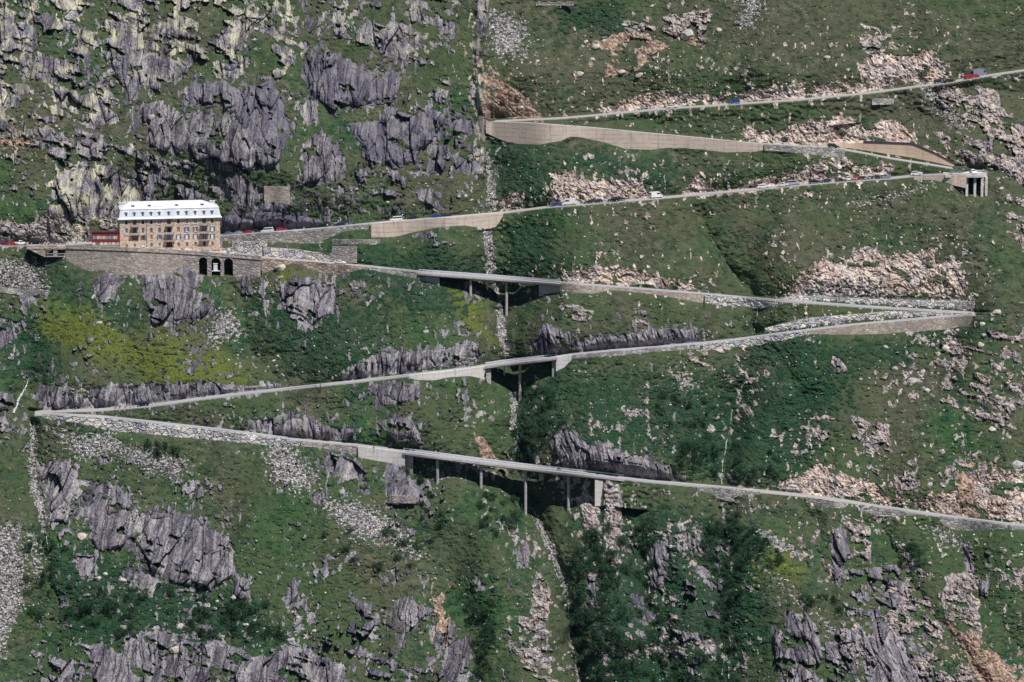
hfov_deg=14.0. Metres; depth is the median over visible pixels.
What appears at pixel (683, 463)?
alder bush
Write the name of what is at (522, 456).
alder bush
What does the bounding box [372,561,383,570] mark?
alder bush
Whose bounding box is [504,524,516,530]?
alder bush
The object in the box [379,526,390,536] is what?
alder bush
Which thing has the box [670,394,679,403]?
alder bush
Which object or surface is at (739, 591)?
alder bush
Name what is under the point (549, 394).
alder bush
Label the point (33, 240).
van
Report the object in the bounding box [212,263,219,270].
service cabin
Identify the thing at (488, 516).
alder bush
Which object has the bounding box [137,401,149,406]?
car
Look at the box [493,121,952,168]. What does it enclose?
road
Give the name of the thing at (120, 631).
alder bush
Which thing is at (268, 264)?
retaining wall
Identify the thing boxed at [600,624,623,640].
alder bush
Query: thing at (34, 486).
stream
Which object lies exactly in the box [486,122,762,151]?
retaining wall
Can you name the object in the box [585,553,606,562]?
alder bush
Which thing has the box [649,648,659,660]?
alder bush
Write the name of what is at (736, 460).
alder bush
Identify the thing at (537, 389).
alder bush
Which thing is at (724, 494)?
culvert wall
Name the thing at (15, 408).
stream
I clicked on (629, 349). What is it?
guard rail
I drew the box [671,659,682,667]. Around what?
alder bush
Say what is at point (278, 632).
alder bush
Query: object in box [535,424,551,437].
alder bush
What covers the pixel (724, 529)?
alder bush
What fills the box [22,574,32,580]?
alder bush
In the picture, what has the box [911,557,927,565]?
alder bush
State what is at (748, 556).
alder bush
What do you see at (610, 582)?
alder bush
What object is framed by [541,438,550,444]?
alder bush
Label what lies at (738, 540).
alder bush
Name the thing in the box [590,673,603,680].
alder bush
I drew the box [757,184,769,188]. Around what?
car
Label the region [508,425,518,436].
alder bush
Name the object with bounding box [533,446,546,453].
alder bush
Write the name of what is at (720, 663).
alder bush
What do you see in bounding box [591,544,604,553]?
alder bush
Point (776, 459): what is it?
alder bush
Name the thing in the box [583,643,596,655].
alder bush
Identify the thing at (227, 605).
alder bush
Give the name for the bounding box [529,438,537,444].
alder bush
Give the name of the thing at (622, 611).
alder bush
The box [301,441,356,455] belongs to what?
retaining wall
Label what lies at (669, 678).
alder bush
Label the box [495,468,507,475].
old bridge arch
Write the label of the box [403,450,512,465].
guard rail
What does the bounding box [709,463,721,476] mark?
alder bush
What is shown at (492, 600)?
alder bush
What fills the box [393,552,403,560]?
alder bush
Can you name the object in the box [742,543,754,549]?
alder bush
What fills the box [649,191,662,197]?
van
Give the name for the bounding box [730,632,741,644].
alder bush
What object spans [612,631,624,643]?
alder bush
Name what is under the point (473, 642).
alder bush
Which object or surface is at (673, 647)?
alder bush
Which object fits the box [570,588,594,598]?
alder bush
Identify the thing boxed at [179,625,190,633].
alder bush
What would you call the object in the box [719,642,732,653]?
alder bush
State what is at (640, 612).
alder bush
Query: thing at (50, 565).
alder bush
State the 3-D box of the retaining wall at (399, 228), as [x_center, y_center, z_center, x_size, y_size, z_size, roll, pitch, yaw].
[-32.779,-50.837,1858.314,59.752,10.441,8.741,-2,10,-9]
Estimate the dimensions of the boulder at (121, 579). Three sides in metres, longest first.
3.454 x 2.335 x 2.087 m
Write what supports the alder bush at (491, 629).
on the hillside
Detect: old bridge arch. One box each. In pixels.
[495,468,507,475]
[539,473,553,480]
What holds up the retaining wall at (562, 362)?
on the hillside
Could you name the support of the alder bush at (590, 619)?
on the hillside
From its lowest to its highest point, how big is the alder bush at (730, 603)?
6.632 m
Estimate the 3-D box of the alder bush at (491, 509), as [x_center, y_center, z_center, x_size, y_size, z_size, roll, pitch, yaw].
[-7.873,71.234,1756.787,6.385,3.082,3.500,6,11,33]
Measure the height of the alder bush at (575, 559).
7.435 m
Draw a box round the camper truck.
[970,68,986,74]
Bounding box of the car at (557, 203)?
[550,202,561,205]
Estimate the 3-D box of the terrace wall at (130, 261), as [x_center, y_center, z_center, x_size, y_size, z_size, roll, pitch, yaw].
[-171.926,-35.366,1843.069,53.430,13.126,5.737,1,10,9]
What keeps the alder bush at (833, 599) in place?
on the hillside
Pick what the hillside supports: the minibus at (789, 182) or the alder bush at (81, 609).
the alder bush at (81, 609)
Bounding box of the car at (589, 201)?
[584,199,593,203]
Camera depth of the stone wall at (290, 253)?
1849.09 m
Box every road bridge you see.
[403,450,623,515]
[418,271,560,315]
[484,356,556,400]
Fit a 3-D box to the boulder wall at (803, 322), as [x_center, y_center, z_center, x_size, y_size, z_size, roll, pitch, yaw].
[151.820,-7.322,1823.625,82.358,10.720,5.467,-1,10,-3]
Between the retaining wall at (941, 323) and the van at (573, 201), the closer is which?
the retaining wall at (941, 323)
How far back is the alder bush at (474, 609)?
1714.13 m
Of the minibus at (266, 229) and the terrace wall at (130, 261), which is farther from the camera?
the minibus at (266, 229)
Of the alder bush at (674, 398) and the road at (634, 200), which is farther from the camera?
the road at (634, 200)
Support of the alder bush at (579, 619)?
on the hillside
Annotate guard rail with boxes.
[42,414,169,424]
[150,385,319,405]
[171,424,299,440]
[221,223,369,235]
[321,365,483,385]
[345,444,402,451]
[369,266,417,271]
[371,212,501,223]
[403,448,623,475]
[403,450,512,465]
[419,269,560,280]
[419,271,559,282]
[485,353,556,363]
[485,356,555,365]
[513,465,623,478]
[531,122,648,132]
[557,343,699,356]
[561,282,703,293]
[625,478,739,489]
[654,133,755,142]
[701,327,829,343]
[705,293,829,303]
[831,303,949,311]
[831,314,972,327]
[864,141,954,164]
[867,504,1023,526]
[945,170,986,174]
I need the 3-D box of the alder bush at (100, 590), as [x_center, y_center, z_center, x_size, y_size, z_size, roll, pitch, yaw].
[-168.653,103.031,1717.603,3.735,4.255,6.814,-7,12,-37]
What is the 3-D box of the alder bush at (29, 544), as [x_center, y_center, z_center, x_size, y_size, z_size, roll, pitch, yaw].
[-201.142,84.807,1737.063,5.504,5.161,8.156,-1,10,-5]
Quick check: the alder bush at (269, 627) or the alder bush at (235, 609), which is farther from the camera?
the alder bush at (235, 609)
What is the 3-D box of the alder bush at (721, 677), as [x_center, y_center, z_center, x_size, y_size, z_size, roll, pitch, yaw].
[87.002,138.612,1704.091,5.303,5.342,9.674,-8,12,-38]
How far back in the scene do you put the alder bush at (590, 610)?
1715.47 m
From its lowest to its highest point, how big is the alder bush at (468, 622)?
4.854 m
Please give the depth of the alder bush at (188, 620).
1710.32 m
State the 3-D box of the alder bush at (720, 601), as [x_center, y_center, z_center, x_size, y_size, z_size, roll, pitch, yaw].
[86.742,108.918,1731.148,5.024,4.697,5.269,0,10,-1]
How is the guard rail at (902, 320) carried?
on the retaining wall at (941, 323)
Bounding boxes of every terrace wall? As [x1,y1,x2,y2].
[65,245,182,274]
[183,250,261,277]
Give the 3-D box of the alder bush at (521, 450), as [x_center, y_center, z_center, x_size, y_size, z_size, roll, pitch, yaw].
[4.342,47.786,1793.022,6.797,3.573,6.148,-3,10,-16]
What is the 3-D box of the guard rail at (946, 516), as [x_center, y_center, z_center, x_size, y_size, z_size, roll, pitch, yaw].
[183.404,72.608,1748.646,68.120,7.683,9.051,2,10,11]
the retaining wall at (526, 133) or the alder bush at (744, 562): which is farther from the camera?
the retaining wall at (526, 133)
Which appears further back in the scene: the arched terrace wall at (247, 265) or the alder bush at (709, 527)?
the arched terrace wall at (247, 265)
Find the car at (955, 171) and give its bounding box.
[949,169,962,172]
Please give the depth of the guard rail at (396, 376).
1793.88 m
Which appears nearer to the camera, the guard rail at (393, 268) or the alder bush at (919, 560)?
the alder bush at (919, 560)
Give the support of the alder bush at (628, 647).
on the hillside
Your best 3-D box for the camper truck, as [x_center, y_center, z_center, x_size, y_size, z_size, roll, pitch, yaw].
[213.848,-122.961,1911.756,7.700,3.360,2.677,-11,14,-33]
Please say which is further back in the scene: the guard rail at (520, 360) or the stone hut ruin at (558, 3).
the stone hut ruin at (558, 3)
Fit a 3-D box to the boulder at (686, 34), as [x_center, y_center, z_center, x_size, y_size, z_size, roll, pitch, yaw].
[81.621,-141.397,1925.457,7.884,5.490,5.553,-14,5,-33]
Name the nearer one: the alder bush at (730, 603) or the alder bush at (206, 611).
the alder bush at (206, 611)
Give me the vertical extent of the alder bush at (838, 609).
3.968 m
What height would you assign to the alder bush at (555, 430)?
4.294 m
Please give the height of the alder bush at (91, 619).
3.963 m
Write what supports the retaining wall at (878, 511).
on the hillside
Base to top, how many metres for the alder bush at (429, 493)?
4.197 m
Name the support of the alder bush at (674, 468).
on the hillside
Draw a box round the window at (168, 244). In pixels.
[166,242,171,246]
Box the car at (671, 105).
[667,104,677,107]
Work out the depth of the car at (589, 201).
1856.24 m
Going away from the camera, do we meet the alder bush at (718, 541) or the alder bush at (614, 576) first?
the alder bush at (614, 576)
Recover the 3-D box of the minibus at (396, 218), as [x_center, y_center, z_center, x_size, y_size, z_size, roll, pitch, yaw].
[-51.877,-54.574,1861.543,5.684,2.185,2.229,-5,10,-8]
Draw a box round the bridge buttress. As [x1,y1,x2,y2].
[595,479,602,505]
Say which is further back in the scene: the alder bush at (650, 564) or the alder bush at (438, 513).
the alder bush at (438, 513)
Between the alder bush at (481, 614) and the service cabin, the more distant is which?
the service cabin
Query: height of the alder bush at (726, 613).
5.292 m
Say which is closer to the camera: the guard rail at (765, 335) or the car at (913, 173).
the guard rail at (765, 335)
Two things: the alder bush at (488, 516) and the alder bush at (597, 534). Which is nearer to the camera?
the alder bush at (597, 534)
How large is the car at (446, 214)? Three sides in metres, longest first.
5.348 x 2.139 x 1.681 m
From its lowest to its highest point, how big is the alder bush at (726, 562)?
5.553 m
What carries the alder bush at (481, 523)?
on the hillside
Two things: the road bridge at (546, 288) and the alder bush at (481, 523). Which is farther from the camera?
the road bridge at (546, 288)
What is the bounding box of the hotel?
[115,200,221,249]
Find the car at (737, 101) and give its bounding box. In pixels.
[728,99,739,103]
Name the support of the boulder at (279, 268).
on the hillside
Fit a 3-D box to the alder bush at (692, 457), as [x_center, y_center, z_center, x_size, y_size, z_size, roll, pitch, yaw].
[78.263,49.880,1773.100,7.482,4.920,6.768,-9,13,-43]
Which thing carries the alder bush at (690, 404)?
on the hillside
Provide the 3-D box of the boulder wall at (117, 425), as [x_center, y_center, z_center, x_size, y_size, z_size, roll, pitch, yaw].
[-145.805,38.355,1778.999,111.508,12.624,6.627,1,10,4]
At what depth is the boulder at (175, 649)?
1700.48 m
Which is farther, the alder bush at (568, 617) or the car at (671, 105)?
the car at (671, 105)
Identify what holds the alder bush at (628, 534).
on the hillside
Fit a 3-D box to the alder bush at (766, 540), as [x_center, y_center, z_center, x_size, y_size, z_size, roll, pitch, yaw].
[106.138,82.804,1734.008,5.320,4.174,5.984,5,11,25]
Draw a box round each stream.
[12,381,27,412]
[29,429,49,557]
[528,509,572,633]
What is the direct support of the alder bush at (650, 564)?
on the hillside
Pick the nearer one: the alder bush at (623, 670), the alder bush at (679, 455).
the alder bush at (623, 670)
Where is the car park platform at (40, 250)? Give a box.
[26,246,65,256]
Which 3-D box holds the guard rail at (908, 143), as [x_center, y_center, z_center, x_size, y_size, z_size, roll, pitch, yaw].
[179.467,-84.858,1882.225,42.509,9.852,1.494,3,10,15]
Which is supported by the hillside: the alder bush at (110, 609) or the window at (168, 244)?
the alder bush at (110, 609)
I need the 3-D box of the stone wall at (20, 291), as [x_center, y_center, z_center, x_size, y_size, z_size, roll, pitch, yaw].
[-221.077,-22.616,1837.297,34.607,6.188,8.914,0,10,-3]
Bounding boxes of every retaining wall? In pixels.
[221,224,368,241]
[262,258,367,274]
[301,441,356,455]
[358,446,404,465]
[369,267,419,278]
[371,213,502,236]
[409,366,484,379]
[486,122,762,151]
[556,355,571,370]
[560,283,703,302]
[572,344,699,358]
[764,144,844,157]
[808,315,972,334]
[820,143,954,165]
[861,504,915,516]
[914,174,966,187]
[940,516,1023,530]
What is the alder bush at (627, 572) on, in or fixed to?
on the hillside
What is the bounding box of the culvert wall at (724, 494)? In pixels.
[697,486,759,500]
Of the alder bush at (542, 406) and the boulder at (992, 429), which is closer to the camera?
the boulder at (992, 429)
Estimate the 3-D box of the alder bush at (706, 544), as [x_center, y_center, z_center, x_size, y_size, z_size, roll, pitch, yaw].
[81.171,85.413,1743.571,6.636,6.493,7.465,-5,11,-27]
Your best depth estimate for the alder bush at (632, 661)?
1695.12 m
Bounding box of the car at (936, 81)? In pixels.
[933,79,943,83]
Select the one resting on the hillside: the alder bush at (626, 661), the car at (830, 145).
the alder bush at (626, 661)
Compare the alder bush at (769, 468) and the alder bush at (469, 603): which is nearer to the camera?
the alder bush at (469, 603)
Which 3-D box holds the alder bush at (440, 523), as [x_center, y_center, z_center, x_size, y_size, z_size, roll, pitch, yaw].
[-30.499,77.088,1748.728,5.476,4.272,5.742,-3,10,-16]
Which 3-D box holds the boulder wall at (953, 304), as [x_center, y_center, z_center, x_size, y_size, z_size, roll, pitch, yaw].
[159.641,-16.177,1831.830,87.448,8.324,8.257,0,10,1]
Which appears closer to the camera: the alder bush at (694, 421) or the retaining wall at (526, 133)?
the alder bush at (694, 421)
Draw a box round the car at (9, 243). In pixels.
[7,241,17,245]
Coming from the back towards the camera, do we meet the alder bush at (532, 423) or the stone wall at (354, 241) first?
the stone wall at (354, 241)
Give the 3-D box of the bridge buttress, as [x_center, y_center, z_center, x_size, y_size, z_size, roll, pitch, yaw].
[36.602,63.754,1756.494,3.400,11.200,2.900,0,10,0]
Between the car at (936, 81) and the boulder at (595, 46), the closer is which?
the car at (936, 81)
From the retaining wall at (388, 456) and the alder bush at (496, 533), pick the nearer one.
the alder bush at (496, 533)
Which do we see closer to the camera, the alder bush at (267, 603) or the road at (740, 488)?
the alder bush at (267, 603)
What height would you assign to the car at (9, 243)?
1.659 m
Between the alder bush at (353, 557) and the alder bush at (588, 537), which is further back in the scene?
the alder bush at (588, 537)
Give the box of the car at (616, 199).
[607,197,618,201]
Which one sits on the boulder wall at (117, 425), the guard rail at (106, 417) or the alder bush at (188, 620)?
the guard rail at (106, 417)
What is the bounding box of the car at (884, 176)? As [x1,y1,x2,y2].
[880,174,891,178]
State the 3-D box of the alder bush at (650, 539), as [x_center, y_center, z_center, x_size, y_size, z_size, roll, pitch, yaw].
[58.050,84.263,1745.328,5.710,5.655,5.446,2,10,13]
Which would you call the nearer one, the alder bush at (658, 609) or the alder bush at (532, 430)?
the alder bush at (658, 609)
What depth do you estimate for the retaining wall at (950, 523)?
1749.56 m
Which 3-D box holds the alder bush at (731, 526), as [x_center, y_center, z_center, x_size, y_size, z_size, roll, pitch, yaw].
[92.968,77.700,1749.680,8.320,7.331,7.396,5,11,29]
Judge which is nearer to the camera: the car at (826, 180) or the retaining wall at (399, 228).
the retaining wall at (399, 228)
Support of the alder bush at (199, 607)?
on the hillside
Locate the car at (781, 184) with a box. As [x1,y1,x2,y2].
[777,182,788,186]
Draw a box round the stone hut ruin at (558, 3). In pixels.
[536,1,573,5]
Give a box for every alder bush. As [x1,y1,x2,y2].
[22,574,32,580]
[23,537,34,549]
[26,606,36,614]
[32,573,46,585]
[35,613,43,620]
[40,569,51,576]
[43,538,56,548]
[44,562,53,570]
[61,605,75,614]
[73,600,91,614]
[81,598,94,612]
[84,616,101,624]
[98,586,107,595]
[99,604,119,616]
[103,599,119,609]
[114,626,129,637]
[119,605,137,619]
[124,593,133,601]
[125,623,136,628]
[127,586,137,591]
[127,600,142,605]
[134,592,145,600]
[140,437,153,446]
[151,444,163,452]
[160,442,167,449]
[162,584,174,595]
[162,608,176,614]
[166,444,180,456]
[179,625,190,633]
[182,617,202,625]
[190,603,205,613]
[194,612,209,620]
[197,626,214,638]
[198,591,209,597]
[202,603,214,615]
[207,628,219,638]
[223,604,240,614]
[225,598,235,610]
[227,621,238,631]
[230,613,239,620]
[236,596,248,608]
[240,604,259,616]
[245,629,257,639]
[250,619,267,628]
[258,598,271,607]
[260,629,273,640]
[261,625,277,632]
[272,627,286,639]
[334,540,352,553]
[349,556,358,562]
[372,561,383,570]
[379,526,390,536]
[382,528,397,536]
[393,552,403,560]
[396,537,411,548]
[403,467,409,473]
[410,541,423,550]
[412,475,424,483]
[425,490,436,497]
[433,519,444,528]
[434,510,444,516]
[463,598,474,609]
[464,618,472,628]
[466,602,483,615]
[468,640,476,647]
[469,665,485,678]
[474,500,485,507]
[474,604,490,615]
[474,645,490,656]
[476,516,492,527]
[476,631,495,642]
[477,611,491,619]
[478,623,496,635]
[481,639,496,648]
[482,491,497,500]
[485,514,493,521]
[486,596,499,605]
[488,507,499,512]
[491,528,500,538]
[494,514,506,523]
[504,517,514,525]
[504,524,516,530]
[505,495,520,502]
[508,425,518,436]
[508,450,528,462]
[509,507,522,517]
[510,512,523,521]
[514,448,525,455]
[516,432,527,444]
[519,381,527,392]
[522,435,529,441]
[526,418,539,427]
[529,428,539,435]
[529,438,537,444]
[531,387,541,394]
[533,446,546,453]
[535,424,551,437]
[536,385,549,392]
[537,402,547,413]
[538,420,553,427]
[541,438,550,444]
[544,389,555,398]
[544,397,557,406]
[549,427,560,434]
[556,419,568,426]
[565,612,576,625]
[569,550,585,565]
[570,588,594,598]
[570,613,583,627]
[570,652,582,663]
[572,567,587,577]
[572,635,581,645]
[573,546,590,553]
[573,584,585,589]
[577,563,594,572]
[581,530,599,543]
[581,606,595,615]
[583,526,595,536]
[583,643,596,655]
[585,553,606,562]
[587,616,594,623]
[588,595,608,605]
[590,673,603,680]
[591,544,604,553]
[592,524,607,539]
[593,560,609,571]
[593,664,605,672]
[594,600,609,618]
[594,637,607,650]
[596,550,611,564]
[597,584,605,591]
[598,518,612,531]
[598,571,608,578]
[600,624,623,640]
[601,577,621,587]
[602,673,612,681]
[605,546,626,561]
[605,659,620,668]
[606,563,630,571]
[607,568,623,579]
[611,640,627,656]
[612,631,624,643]
[613,594,620,603]
[614,534,626,546]
[614,606,632,618]
[614,666,631,678]
[619,657,631,667]
[620,531,634,545]
[623,564,634,574]
[623,637,641,651]
[627,667,641,678]
[628,639,637,647]
[629,658,646,668]
[632,532,645,542]
[632,569,645,580]
[635,517,653,529]
[635,606,652,618]
[636,636,652,649]
[637,538,653,551]
[638,669,654,677]
[640,575,649,585]
[641,527,651,537]
[643,536,656,548]
[643,591,654,603]
[644,559,655,567]
[644,628,653,638]
[647,629,664,643]
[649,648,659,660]
[651,613,667,624]
[651,672,657,681]
[654,407,665,415]
[654,605,665,613]
[658,389,669,398]
[658,651,668,659]
[663,643,679,652]
[663,675,676,681]
[669,464,680,471]
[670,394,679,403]
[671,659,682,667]
[674,452,685,459]
[678,456,689,465]
[679,397,692,408]
[679,440,695,453]
[686,675,699,681]
[687,442,701,452]
[688,419,700,427]
[688,452,702,462]
[690,649,707,661]
[693,453,709,464]
[694,550,716,561]
[697,417,708,426]
[699,538,716,550]
[700,396,709,403]
[703,619,715,628]
[704,432,713,439]
[704,518,722,534]
[708,536,721,545]
[709,443,720,457]
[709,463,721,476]
[709,670,717,677]
[712,567,723,576]
[712,664,722,673]
[713,604,724,612]
[714,530,721,538]
[715,659,726,666]
[716,598,725,607]
[717,631,726,638]
[718,622,731,631]
[718,674,733,681]
[719,592,732,608]
[719,608,732,619]
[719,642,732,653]
[720,522,730,535]
[720,556,734,567]
[724,572,735,584]
[725,518,739,531]
[727,659,738,667]
[728,530,741,539]
[729,589,742,601]
[730,511,742,518]
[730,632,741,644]
[731,441,739,449]
[731,554,746,565]
[732,456,741,464]
[732,584,745,594]
[734,532,744,545]
[736,467,745,478]
[736,546,756,561]
[736,559,747,567]
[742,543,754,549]
[744,471,752,481]
[744,525,762,535]
[750,466,760,477]
[752,551,760,559]
[753,536,761,544]
[758,542,764,549]
[759,465,772,473]
[760,535,772,543]
[771,471,783,476]
[771,551,784,563]
[772,457,781,461]
[795,615,806,622]
[803,598,820,606]
[829,595,836,603]
[831,604,844,613]
[894,558,906,567]
[909,542,919,551]
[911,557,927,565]
[913,548,926,555]
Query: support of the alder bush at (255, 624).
on the hillside
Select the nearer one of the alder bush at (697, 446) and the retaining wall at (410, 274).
the alder bush at (697, 446)
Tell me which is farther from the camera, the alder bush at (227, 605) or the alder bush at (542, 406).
the alder bush at (542, 406)
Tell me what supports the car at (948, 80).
on the road at (758, 102)
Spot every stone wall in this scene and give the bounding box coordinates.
[0,287,48,294]
[223,247,261,255]
[232,241,267,246]
[264,186,289,204]
[264,247,331,261]
[283,230,322,243]
[332,239,379,244]
[806,497,846,508]
[872,99,893,104]
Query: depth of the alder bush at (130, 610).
1708.47 m
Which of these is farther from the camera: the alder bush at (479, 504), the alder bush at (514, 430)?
the alder bush at (514, 430)
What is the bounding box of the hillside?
[0,0,1023,681]
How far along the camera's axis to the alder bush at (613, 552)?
1727.44 m
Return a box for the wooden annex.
[91,230,119,246]
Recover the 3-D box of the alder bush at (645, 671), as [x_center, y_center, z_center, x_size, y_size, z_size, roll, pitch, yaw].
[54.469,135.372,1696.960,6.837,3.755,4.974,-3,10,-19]
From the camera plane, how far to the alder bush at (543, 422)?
1786.07 m
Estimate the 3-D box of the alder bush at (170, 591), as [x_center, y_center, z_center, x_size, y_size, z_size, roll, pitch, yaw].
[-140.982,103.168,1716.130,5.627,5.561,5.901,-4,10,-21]
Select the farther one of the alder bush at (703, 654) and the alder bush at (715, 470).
the alder bush at (715, 470)
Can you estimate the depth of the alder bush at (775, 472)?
1766.47 m
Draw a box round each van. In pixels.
[27,238,41,243]
[562,198,576,205]
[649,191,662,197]
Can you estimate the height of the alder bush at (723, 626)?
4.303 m
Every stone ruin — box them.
[332,246,356,262]
[388,495,415,502]
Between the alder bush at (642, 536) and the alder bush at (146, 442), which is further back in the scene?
the alder bush at (146, 442)
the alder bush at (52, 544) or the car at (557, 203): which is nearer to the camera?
the alder bush at (52, 544)
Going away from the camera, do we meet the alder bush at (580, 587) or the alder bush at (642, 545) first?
the alder bush at (580, 587)
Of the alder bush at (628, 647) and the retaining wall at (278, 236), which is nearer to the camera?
the alder bush at (628, 647)
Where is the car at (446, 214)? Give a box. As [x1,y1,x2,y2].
[439,213,450,216]
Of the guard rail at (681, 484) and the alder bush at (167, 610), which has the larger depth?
the guard rail at (681, 484)
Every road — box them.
[0,173,942,246]
[34,313,975,413]
[34,413,1023,525]
[57,245,974,313]
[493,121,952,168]
[495,69,1023,121]
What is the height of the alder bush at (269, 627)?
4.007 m
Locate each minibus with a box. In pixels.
[261,227,273,231]
[389,216,401,220]
[787,180,799,185]
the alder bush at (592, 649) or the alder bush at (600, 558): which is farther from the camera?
the alder bush at (600, 558)
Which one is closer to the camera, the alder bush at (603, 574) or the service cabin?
the alder bush at (603, 574)
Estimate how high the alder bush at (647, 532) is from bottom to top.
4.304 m
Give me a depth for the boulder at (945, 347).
1813.46 m
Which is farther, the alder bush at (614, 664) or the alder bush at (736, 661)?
the alder bush at (736, 661)
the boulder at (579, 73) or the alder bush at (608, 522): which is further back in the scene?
the boulder at (579, 73)
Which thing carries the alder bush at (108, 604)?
on the hillside
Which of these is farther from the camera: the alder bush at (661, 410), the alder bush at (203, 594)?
the alder bush at (661, 410)
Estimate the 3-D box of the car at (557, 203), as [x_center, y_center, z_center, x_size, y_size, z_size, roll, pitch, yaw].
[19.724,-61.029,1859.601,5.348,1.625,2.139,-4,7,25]
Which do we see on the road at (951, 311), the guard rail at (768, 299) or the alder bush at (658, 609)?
the guard rail at (768, 299)
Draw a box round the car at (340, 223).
[333,222,344,225]
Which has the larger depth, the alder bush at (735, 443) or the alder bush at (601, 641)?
the alder bush at (735, 443)
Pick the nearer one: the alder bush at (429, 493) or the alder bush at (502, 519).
the alder bush at (502, 519)
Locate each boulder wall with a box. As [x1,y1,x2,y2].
[42,415,299,445]
[702,331,806,347]
[705,294,777,307]
[765,311,951,332]
[782,296,974,310]
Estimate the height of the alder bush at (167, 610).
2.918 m
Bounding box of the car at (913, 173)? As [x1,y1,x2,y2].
[911,171,922,175]
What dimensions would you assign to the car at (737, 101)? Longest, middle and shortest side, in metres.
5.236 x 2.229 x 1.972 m
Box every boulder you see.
[77,533,85,539]
[119,577,126,582]
[148,114,154,119]
[170,646,178,653]
[176,623,184,630]
[274,264,285,271]
[577,71,583,76]
[592,44,599,49]
[635,72,642,77]
[681,29,694,40]
[907,377,916,383]
[942,345,949,350]
[989,426,995,431]
[993,309,1000,314]
[1012,460,1023,468]
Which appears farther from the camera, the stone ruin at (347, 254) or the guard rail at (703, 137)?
the guard rail at (703, 137)
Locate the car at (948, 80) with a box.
[943,79,955,82]
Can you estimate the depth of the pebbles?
1805.59 m
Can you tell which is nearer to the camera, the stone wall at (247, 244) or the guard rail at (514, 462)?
the guard rail at (514, 462)
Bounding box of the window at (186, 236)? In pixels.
[184,234,189,238]
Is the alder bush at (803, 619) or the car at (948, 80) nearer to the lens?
the alder bush at (803, 619)
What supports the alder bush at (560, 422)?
on the hillside
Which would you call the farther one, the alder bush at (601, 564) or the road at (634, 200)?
the road at (634, 200)
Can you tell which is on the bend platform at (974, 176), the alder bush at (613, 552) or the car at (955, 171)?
the car at (955, 171)
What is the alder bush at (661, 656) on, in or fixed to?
on the hillside
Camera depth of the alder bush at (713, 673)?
1700.96 m
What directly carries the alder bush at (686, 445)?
on the hillside
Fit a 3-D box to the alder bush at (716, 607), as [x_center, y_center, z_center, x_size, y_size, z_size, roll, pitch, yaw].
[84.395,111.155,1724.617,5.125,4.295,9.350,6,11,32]
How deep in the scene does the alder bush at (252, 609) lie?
1709.63 m
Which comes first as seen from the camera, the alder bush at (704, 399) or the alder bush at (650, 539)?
the alder bush at (650, 539)
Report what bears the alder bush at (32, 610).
on the hillside
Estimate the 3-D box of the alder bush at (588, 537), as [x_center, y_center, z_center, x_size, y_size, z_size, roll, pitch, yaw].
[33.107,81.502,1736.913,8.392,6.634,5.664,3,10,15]
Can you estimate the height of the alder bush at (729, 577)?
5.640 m
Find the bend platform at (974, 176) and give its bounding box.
[943,171,987,196]
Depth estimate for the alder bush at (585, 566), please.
1727.87 m
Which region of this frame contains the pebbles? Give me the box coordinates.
[2,1,1022,681]
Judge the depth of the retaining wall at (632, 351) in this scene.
1803.83 m
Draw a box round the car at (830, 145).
[827,143,838,147]
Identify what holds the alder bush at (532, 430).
on the hillside
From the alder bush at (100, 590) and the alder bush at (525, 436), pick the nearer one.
the alder bush at (100, 590)
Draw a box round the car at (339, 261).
[334,260,345,263]
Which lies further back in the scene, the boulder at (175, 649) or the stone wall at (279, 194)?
the stone wall at (279, 194)
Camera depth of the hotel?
1851.53 m
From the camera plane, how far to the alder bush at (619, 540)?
1739.68 m
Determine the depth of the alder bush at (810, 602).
1702.29 m
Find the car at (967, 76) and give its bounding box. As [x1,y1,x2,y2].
[963,75,974,78]
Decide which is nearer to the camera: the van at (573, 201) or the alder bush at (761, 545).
the alder bush at (761, 545)
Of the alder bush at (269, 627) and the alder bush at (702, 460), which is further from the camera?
the alder bush at (702, 460)
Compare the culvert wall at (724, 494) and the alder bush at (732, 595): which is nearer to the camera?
the alder bush at (732, 595)
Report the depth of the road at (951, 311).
1831.06 m
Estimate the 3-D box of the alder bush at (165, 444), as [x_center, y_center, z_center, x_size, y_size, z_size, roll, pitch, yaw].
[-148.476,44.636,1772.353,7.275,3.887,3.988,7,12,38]
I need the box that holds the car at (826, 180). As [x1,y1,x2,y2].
[821,178,831,182]
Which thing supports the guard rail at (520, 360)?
on the road bridge at (488, 371)
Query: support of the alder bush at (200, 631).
on the hillside
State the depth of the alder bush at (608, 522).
1742.57 m
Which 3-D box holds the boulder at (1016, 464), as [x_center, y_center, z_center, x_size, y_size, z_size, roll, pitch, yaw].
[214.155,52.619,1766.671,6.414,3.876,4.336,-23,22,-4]
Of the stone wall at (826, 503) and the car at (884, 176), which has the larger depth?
the car at (884, 176)
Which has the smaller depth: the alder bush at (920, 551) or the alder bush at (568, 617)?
the alder bush at (568, 617)
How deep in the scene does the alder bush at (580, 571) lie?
1727.80 m
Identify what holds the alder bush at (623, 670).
on the hillside
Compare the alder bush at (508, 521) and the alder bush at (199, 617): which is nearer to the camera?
the alder bush at (199, 617)
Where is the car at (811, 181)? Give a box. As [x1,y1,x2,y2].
[808,179,820,183]
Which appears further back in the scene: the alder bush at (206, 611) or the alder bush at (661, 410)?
the alder bush at (661, 410)
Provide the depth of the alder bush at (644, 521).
1751.68 m
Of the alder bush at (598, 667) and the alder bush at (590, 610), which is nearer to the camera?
the alder bush at (598, 667)
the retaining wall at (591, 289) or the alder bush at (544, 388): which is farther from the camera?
the retaining wall at (591, 289)
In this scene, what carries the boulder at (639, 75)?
on the hillside
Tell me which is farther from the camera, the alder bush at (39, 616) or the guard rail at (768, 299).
the guard rail at (768, 299)
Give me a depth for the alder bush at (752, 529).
1742.04 m
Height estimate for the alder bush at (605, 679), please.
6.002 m

